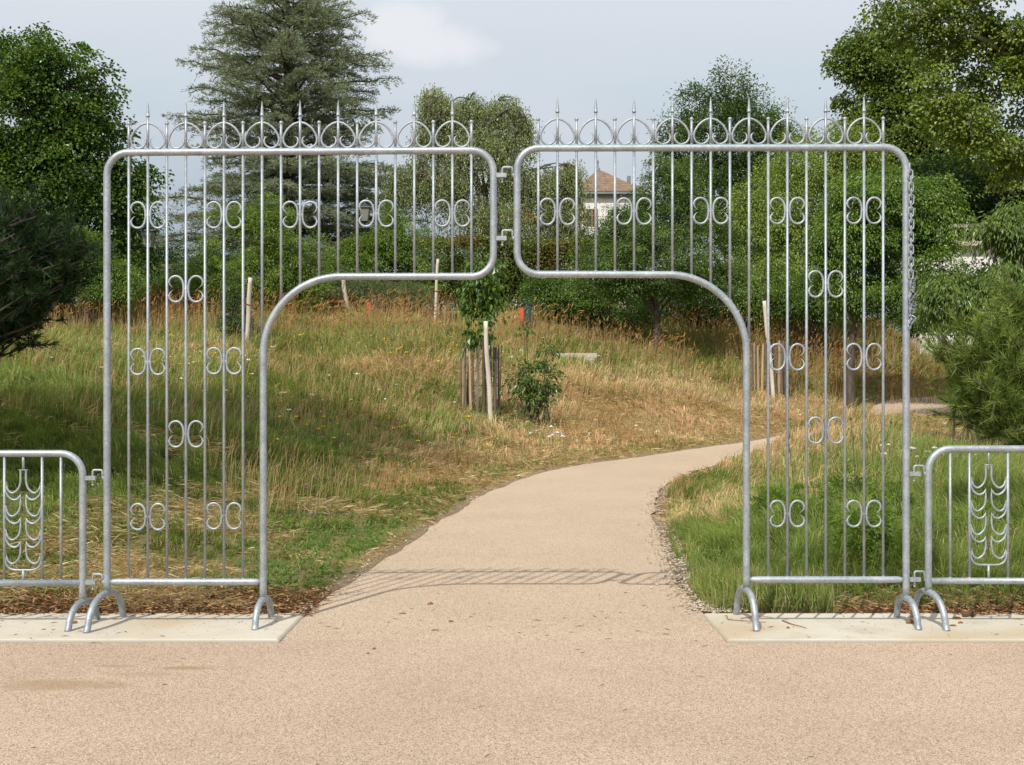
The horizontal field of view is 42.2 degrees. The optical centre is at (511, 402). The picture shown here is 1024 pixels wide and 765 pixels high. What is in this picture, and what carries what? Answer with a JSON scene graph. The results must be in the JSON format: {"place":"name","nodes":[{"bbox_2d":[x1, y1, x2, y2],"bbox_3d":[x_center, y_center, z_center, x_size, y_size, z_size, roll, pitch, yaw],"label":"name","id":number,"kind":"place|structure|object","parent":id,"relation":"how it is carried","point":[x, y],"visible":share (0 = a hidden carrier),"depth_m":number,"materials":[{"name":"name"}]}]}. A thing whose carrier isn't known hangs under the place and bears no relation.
{"place":"outdoors","nodes":[
{"label":"outdoors","id":0,"kind":"place"},
{"bbox_2d":[34,283,971,403],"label":"seeding grass","id":1,"kind":"structure","parent":0,"point":[375,313],"depth_m":41.15,"materials":[{"name":"brown plant"}]},
{"bbox_2d":[320,300,344,302],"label":"plank bench","id":2,"kind":"object","parent":1,"relation":"on","point":[337,301],"visible":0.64,"depth_m":45.73,"materials":[{"name":"brown wood"}]},
{"bbox_2d":[0,640,1023,764],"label":"pavement","id":3,"kind":"structure","parent":0,"point":[283,703],"depth_m":6.22,"materials":[{"name":"beige concrete"}]},
{"bbox_2d":[0,586,1022,756],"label":"bark crumbs","id":4,"kind":"object","parent":3,"relation":"on","point":[470,638],"visible":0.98,"depth_m":8.07,"materials":[{"name":"brown wood"}]},
{"bbox_2d":[0,295,1023,614],"bbox_3d":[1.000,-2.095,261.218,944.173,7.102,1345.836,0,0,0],"label":"ground","id":5,"kind":"structure","parent":0,"point":[300,574],"depth_m":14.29,"materials":[{"name":"green plant"}]},
{"bbox_2d":[0,179,120,362],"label":"pine tree","id":6,"kind":"object","parent":5,"relation":"on","point":[36,268],"visible":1,"depth_m":13.75,"materials":[{"name":"green plant"}]},
{"bbox_2d":[0,21,174,317],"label":"maple tree","id":7,"kind":"object","parent":5,"relation":"on","point":[51,136],"visible":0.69,"depth_m":41.12,"materials":[{"name":"green plant"}]},
{"bbox_2d":[59,217,154,327],"bbox_3d":[-12.545,-3.795,39.947,3.248,3.603,2.324,0,0,0],"label":"shrub","id":8,"kind":"object","parent":5,"relation":"on","point":[119,288],"visible":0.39,"depth_m":39.80,"materials":[{"name":"green plant"}]},
{"bbox_2d":[72,210,208,305],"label":"back tree","id":9,"kind":"object","parent":5,"relation":"on","point":[172,258],"visible":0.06,"depth_m":57.55,"materials":[{"name":"green plant"}]},
{"bbox_2d":[139,226,157,317],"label":"street lamp","id":10,"kind":"object","parent":5,"relation":"on","point":[152,233],"visible":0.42,"depth_m":41.86,"materials":[{"name":"metal"}]},
{"bbox_2d":[0,613,304,642],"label":"kerb slab","id":11,"kind":"structure","parent":5,"relation":"on","point":[137,628],"depth_m":8.16,"materials":[{"name":"concrete"}]},
{"bbox_2d":[0,450,100,631],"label":"crowd barrier","id":12,"kind":"object","parent":11,"relation":"on","point":[82,582],"visible":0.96,"depth_m":8.29,"materials":[{"name":"metal"}]},
{"bbox_2d":[83,100,505,632],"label":"gate panel","id":13,"kind":"structure","parent":11,"relation":"on","point":[107,581],"depth_m":8.29,"materials":[{"name":"metal"}]},
{"bbox_2d":[112,263,251,309],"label":"shrub","id":14,"kind":"object","parent":5,"relation":"on","point":[172,281],"visible":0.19,"depth_m":49.56,"materials":[{"name":"green plant"}]},
{"bbox_2d":[212,267,257,339],"bbox_3d":[-7.484,-2.481,35.815,1.181,2.394,0.932,0,0,0],"label":"young tree","id":15,"kind":"object","parent":5,"relation":"on","point":[235,299],"visible":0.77,"depth_m":35.72,"materials":[{"name":"green plant"}]},
{"bbox_2d":[245,277,256,343],"bbox_3d":[-7.025,-2.292,35.375,0.367,2.084,0.304,0,0,16],"label":"stake","id":16,"kind":"object","parent":5,"relation":"on","point":[248,310],"visible":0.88,"depth_m":35.33,"materials":[{"name":"brown wood"}]},
{"bbox_2d":[241,322,265,340],"bbox_3d":[-7.038,-1.758,36.256,0.732,0.858,0.741,0,0,0],"label":"picket guard","id":17,"kind":"object","parent":5,"relation":"on","point":[257,330],"visible":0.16,"depth_m":36.09,"materials":[{"name":"wood"}]},
{"bbox_2d":[175,191,334,314],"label":"plum tree","id":18,"kind":"object","parent":5,"relation":"on","point":[290,265],"visible":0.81,"depth_m":44.65,"materials":[{"name":"green plant"}]},
{"bbox_2d":[145,0,440,299],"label":"cedar tree","id":19,"kind":"object","parent":5,"relation":"on","point":[287,47],"visible":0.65,"depth_m":53.40,"materials":[{"name":"green plant"}]},
{"bbox_2d":[251,277,341,310],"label":"shrub","id":20,"kind":"object","parent":5,"relation":"on","point":[314,296],"visible":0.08,"depth_m":48.35,"materials":[{"name":"green plant"}]},
{"bbox_2d":[341,280,348,308],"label":"stake","id":21,"kind":"object","parent":5,"relation":"on","point":[344,290],"visible":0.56,"depth_m":46.78,"materials":[{"name":"brown wood"}]},
{"bbox_2d":[359,202,371,250],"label":"street lamp","id":22,"kind":"object","parent":5,"relation":"on","point":[365,209],"visible":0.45,"depth_m":49.86,"materials":[{"name":"paint"}]},
{"bbox_2d":[366,296,377,313],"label":"litter bin","id":23,"kind":"object","parent":5,"relation":"on","point":[370,304],"visible":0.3,"depth_m":45.26,"materials":[{"name":"paint"}]},
{"bbox_2d":[316,200,442,292],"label":"young ash","id":24,"kind":"object","parent":5,"relation":"on","point":[384,233],"visible":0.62,"depth_m":49.53,"materials":[{"name":"green plant"}]},
{"bbox_2d":[320,265,439,315],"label":"shrub","id":25,"kind":"object","parent":5,"relation":"on","point":[362,287],"visible":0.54,"depth_m":47.55,"materials":[{"name":"green plant"}]},
{"bbox_2d":[86,331,737,457],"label":"yellow flowers","id":26,"kind":"object","parent":5,"relation":"on","point":[375,428],"visible":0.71,"depth_m":28.98,"materials":[{"name":"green plant"}]},
{"bbox_2d":[412,225,451,316],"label":"young tree","id":27,"kind":"object","parent":5,"relation":"on","point":[428,286],"visible":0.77,"depth_m":44.22,"materials":[{"name":"green plant"}]},
{"bbox_2d":[423,305,450,324],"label":"picket guard","id":28,"kind":"object","parent":5,"relation":"on","point":[428,310],"visible":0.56,"depth_m":44.68,"materials":[{"name":"wood"}]},
{"bbox_2d":[434,259,442,323],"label":"stake","id":29,"kind":"object","parent":5,"relation":"on","point":[436,281],"visible":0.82,"depth_m":43.42,"materials":[{"name":"brown wood"}]},
{"bbox_2d":[335,231,618,313],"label":"hedge","id":30,"kind":"object","parent":5,"relation":"on","point":[461,242],"visible":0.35,"depth_m":50.04,"materials":[{"name":"green plant"}]},
{"bbox_2d":[452,250,509,415],"bbox_3d":[-0.629,-1.398,28.281,1.217,3.656,0.995,0,0,-22],"label":"young tree","id":31,"kind":"object","parent":5,"relation":"on","point":[489,310],"visible":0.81,"depth_m":28.23,"materials":[{"name":"green plant"}]},
{"bbox_2d":[460,344,501,415],"bbox_3d":[-0.670,-0.444,28.744,0.920,1.690,0.890,0,0,0],"label":"picket guard","id":32,"kind":"object","parent":5,"relation":"on","point":[470,387],"visible":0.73,"depth_m":28.53,"materials":[{"name":"wood"}]},
{"bbox_2d":[370,83,599,301],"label":"birch tree","id":33,"kind":"object","parent":5,"relation":"on","point":[491,118],"visible":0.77,"depth_m":51.54,"materials":[{"name":"green plant"}]},
{"bbox_2d":[484,321,492,422],"bbox_3d":[-0.487,-0.499,27.177,0.110,2.338,0.361,0,0,24],"label":"stake","id":34,"kind":"object","parent":5,"relation":"on","point":[488,375],"visible":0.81,"depth_m":27.13,"materials":[{"name":"brown wood"}]},
{"bbox_2d":[432,250,562,305],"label":"shrub","id":35,"kind":"object","parent":5,"relation":"on","point":[499,274],"visible":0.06,"depth_m":53.47,"materials":[{"name":"green plant"}]},
{"bbox_2d":[50,346,962,461],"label":"white flowers","id":36,"kind":"object","parent":5,"relation":"on","point":[555,437],"visible":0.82,"depth_m":25.32,"materials":[{"name":"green plant"}]},
{"bbox_2d":[0,584,1023,615],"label":"wood mulch","id":37,"kind":"object","parent":5,"relation":"on","point":[103,606],"visible":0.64,"depth_m":9.05,"materials":[{"name":"brown wood"}]},
{"bbox_2d":[13,427,1018,546],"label":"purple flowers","id":38,"kind":"object","parent":5,"relation":"on","point":[387,503],"visible":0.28,"depth_m":13.90,"materials":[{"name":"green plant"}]},
{"bbox_2d":[291,466,748,613],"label":"gravel","id":39,"kind":"structure","parent":5,"relation":"on","point":[699,605],"depth_m":11.07,"materials":[{"name":"grey gravel"}]},
{"bbox_2d":[518,301,532,326],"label":"litter bin","id":40,"kind":"object","parent":5,"relation":"on","point":[523,315],"visible":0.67,"depth_m":44.67,"materials":[{"name":"metal"}]},
{"bbox_2d":[499,322,567,425],"bbox_3d":[0.486,-0.597,28.496,1.375,2.313,1.280,0,0,43],"label":"leafy plant","id":41,"kind":"object","parent":5,"relation":"on","point":[543,392],"visible":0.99,"depth_m":28.39,"materials":[{"name":"green plant"}]},
{"bbox_2d":[560,353,596,362],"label":"stone slab","id":42,"kind":"structure","parent":5,"relation":"on","point":[589,355],"depth_m":38.05,"materials":[{"name":"beige stone"}]},
{"bbox_2d":[509,218,655,279],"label":"shrub","id":43,"kind":"object","parent":5,"relation":"on","point":[592,233],"visible":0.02,"depth_m":53.36,"materials":[{"name":"green plant"}]},
{"bbox_2d":[526,160,645,311],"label":"villa","id":44,"kind":"object","parent":5,"relation":"on","point":[605,187],"visible":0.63,"depth_m":89.12,"materials":[{"name":"paint"}]},
{"bbox_2d":[585,208,598,227],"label":"window","id":45,"kind":"structure","parent":44,"relation":"in","point":[590,217],"depth_m":89.07,"materials":[{"name":"grey"}]},
{"bbox_2d":[512,269,665,330],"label":"shrub","id":46,"kind":"object","parent":5,"relation":"on","point":[552,291],"visible":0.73,"depth_m":45.47,"materials":[{"name":"green plant"}]},
{"bbox_2d":[554,153,764,353],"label":"apple tree","id":47,"kind":"object","parent":5,"relation":"on","point":[643,261],"visible":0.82,"depth_m":41.53,"materials":[{"name":"green plant"}]},
{"bbox_2d":[620,276,792,331],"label":"shrub","id":48,"kind":"object","parent":5,"relation":"on","point":[698,311],"visible":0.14,"depth_m":47.57,"materials":[{"name":"green plant"}]},
{"bbox_2d":[641,54,810,283],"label":"robinia tree","id":49,"kind":"object","parent":5,"relation":"on","point":[737,105],"visible":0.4,"depth_m":59.42,"materials":[{"name":"green plant"}]},
{"bbox_2d":[730,479,798,526],"bbox_3d":[2.598,1.086,13.108,1.081,0.685,0.900,0,0,0],"label":"leafy plant","id":50,"kind":"object","parent":5,"relation":"on","point":[762,497],"visible":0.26,"depth_m":13.14,"materials":[{"name":"green plant"}]},
{"bbox_2d":[751,340,785,398],"bbox_3d":[7.261,-0.895,37.403,0.996,1.706,1.050,0,0,0],"label":"picket guard","id":51,"kind":"object","parent":5,"relation":"on","point":[780,379],"visible":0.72,"depth_m":37.08,"materials":[{"name":"wood"}]},
{"bbox_2d":[763,301,775,400],"bbox_3d":[7.024,-1.324,36.173,0.500,2.905,0.156,0,0,-33],"label":"stake","id":52,"kind":"object","parent":5,"relation":"on","point":[771,370],"visible":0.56,"depth_m":36.15,"materials":[{"name":"brown wood"}]},
{"bbox_2d":[745,180,802,359],"bbox_3d":[7.245,-3.125,36.771,1.592,6.215,1.278,0,0,0],"label":"young tree","id":53,"kind":"object","parent":5,"relation":"on","point":[781,268],"visible":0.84,"depth_m":36.73,"materials":[{"name":"green plant"}]},
{"bbox_2d":[759,478,841,548],"bbox_3d":[2.682,1.051,11.973,1.166,0.767,0.671,0,0,0],"label":"leafy plant","id":54,"kind":"object","parent":5,"relation":"on","point":[797,486],"visible":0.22,"depth_m":11.92,"materials":[{"name":"green plant"}]},
{"bbox_2d":[750,269,867,360],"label":"shrub","id":55,"kind":"object","parent":5,"relation":"on","point":[797,311],"visible":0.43,"depth_m":43.72,"materials":[{"name":"green plant"}]},
{"bbox_2d":[717,103,908,336],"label":"lime tree","id":56,"kind":"object","parent":5,"relation":"on","point":[815,170],"visible":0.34,"depth_m":46.39,"materials":[{"name":"green plant"}]},
{"bbox_2d":[680,548,961,612],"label":"tussock grass","id":57,"kind":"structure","parent":5,"relation":"on","point":[820,592],"depth_m":9.14,"materials":[{"name":"green plant"}]},
{"bbox_2d":[820,443,849,501],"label":"weed stalk","id":58,"kind":"object","parent":5,"relation":"on","point":[838,472],"visible":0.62,"depth_m":11.93,"materials":[{"name":"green plant"}]},
{"bbox_2d":[808,456,887,513],"bbox_3d":[3.231,0.923,12.617,0.930,0.860,0.897,0,0,0],"label":"leafy plant","id":59,"kind":"object","parent":5,"relation":"on","point":[837,482],"visible":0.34,"depth_m":12.56,"materials":[{"name":"green plant"}]},
{"bbox_2d":[833,417,862,503],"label":"weed stalk","id":60,"kind":"object","parent":5,"relation":"on","point":[853,457],"visible":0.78,"depth_m":11.97,"materials":[{"name":"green plant"}]},
{"bbox_2d":[802,498,921,575],"bbox_3d":[2.588,1.142,10.405,1.843,0.824,0.801,0,0,0],"label":"leafy plant","id":61,"kind":"object","parent":5,"relation":"on","point":[875,535],"visible":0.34,"depth_m":10.32,"materials":[{"name":"green plant"}]},
{"bbox_2d":[703,613,1023,642],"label":"kerb slab","id":62,"kind":"structure","parent":5,"relation":"on","point":[853,628],"depth_m":8.16,"materials":[{"name":"concrete"}]},
{"bbox_2d":[501,97,921,630],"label":"gate panel","id":63,"kind":"structure","parent":62,"relation":"on","point":[905,579],"depth_m":8.29,"materials":[{"name":"metal"}]},
{"bbox_2d":[907,163,916,328],"bbox_3d":[2.496,-0.977,8.272,0.057,1.042,0.046,0,0,0],"label":"chain","id":64,"kind":"object","parent":63,"relation":"attached to","point":[912,308],"visible":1,"depth_m":8.27,"materials":[{"name":"metal"}]},
{"bbox_2d":[906,619,913,623],"bbox_3d":[2.509,1.377,8.348,0.057,0.033,0.030,0,0,0],"label":"bark piece","id":65,"kind":"object","parent":62,"relation":"on","point":[908,621],"visible":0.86,"depth_m":8.34,"materials":[{"name":"brown wood"}]},
{"bbox_2d":[961,612,968,616],"bbox_3d":[2.942,1.375,8.601,0.049,0.035,0.036,0,0,0],"label":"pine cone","id":66,"kind":"object","parent":62,"relation":"on","point":[964,614],"visible":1,"depth_m":8.59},
{"bbox_2d":[910,445,1023,630],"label":"crowd barrier","id":67,"kind":"object","parent":62,"relation":"on","point":[928,579],"visible":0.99,"depth_m":8.29,"materials":[{"name":"metal"}]},
{"bbox_2d":[968,611,975,616],"bbox_3d":[2.994,1.373,8.620,0.054,0.039,0.040,0,0,0],"label":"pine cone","id":68,"kind":"object","parent":62,"relation":"on","point":[972,613],"visible":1,"depth_m":8.61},
{"bbox_2d":[867,421,892,499],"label":"weed stalk","id":69,"kind":"object","parent":5,"relation":"on","point":[880,454],"visible":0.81,"depth_m":12.31,"materials":[{"name":"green plant"}]},
{"bbox_2d":[793,163,983,408],"bbox_3d":[10.457,-3.153,37.067,5.191,7.223,3.813,0,0,0],"label":"cherry tree","id":70,"kind":"object","parent":5,"relation":"on","point":[931,243],"visible":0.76,"depth_m":36.35,"materials":[{"name":"green plant"}]},
{"bbox_2d":[857,471,921,519],"bbox_3d":[3.516,0.984,12.408,1.051,0.733,0.800,0,0,0],"label":"leafy plant","id":71,"kind":"object","parent":5,"relation":"on","point":[892,496],"visible":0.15,"depth_m":12.34,"materials":[{"name":"green plant"}]},
{"bbox_2d":[892,458,901,504],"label":"weed stalk","id":72,"kind":"object","parent":5,"relation":"on","point":[900,480],"visible":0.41,"depth_m":12.03,"materials":[{"name":"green plant"}]},
{"bbox_2d":[819,24,1007,218],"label":"field maple","id":73,"kind":"object","parent":5,"relation":"on","point":[871,73],"visible":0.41,"depth_m":54.08,"materials":[{"name":"green plant"}]},
{"bbox_2d":[853,0,1023,201],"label":"plane tree","id":74,"kind":"object","parent":5,"relation":"on","point":[1004,52],"visible":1,"depth_m":43.66,"materials":[{"name":"green plant"}]},
{"bbox_2d":[889,224,999,354],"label":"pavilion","id":75,"kind":"structure","parent":5,"relation":"on","point":[968,260],"depth_m":45.50,"materials":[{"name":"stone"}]},
{"bbox_2d":[879,256,1015,412],"bbox_3d":[12.513,-1.857,34.003,6.027,4.870,3.731,0,0,0],"label":"shrub","id":76,"kind":"object","parent":5,"relation":"on","point":[916,331],"visible":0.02,"depth_m":33.83,"materials":[{"name":"green plant"}]},
{"bbox_2d":[897,139,1023,240],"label":"dark tree","id":77,"kind":"object","parent":5,"relation":"on","point":[986,203],"visible":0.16,"depth_m":49.24,"materials":[{"name":"green plant"}]},
{"bbox_2d":[898,195,1023,444],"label":"shrub","id":78,"kind":"object","parent":5,"relation":"on","point":[1002,227],"visible":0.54,"depth_m":23.76,"materials":[{"name":"green plant"}]},
{"bbox_2d":[916,264,1023,456],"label":"pine tree","id":79,"kind":"object","parent":5,"relation":"on","point":[987,367],"visible":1,"depth_m":12.18,"materials":[{"name":"green plant"}]},
{"bbox_2d":[938,499,1017,534],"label":"leafy plant","id":80,"kind":"object","parent":5,"relation":"on","point":[986,510],"visible":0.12,"depth_m":11.55,"materials":[{"name":"green plant"}]},
{"bbox_2d":[0,0,1023,317],"label":"sky","id":81,"kind":"structure","parent":0,"point":[616,53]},
{"bbox_2d":[282,396,956,639],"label":"path","id":82,"kind":"structure","parent":0,"point":[569,541],"depth_m":10.84,"materials":[{"name":"beige concrete"}]}
]}

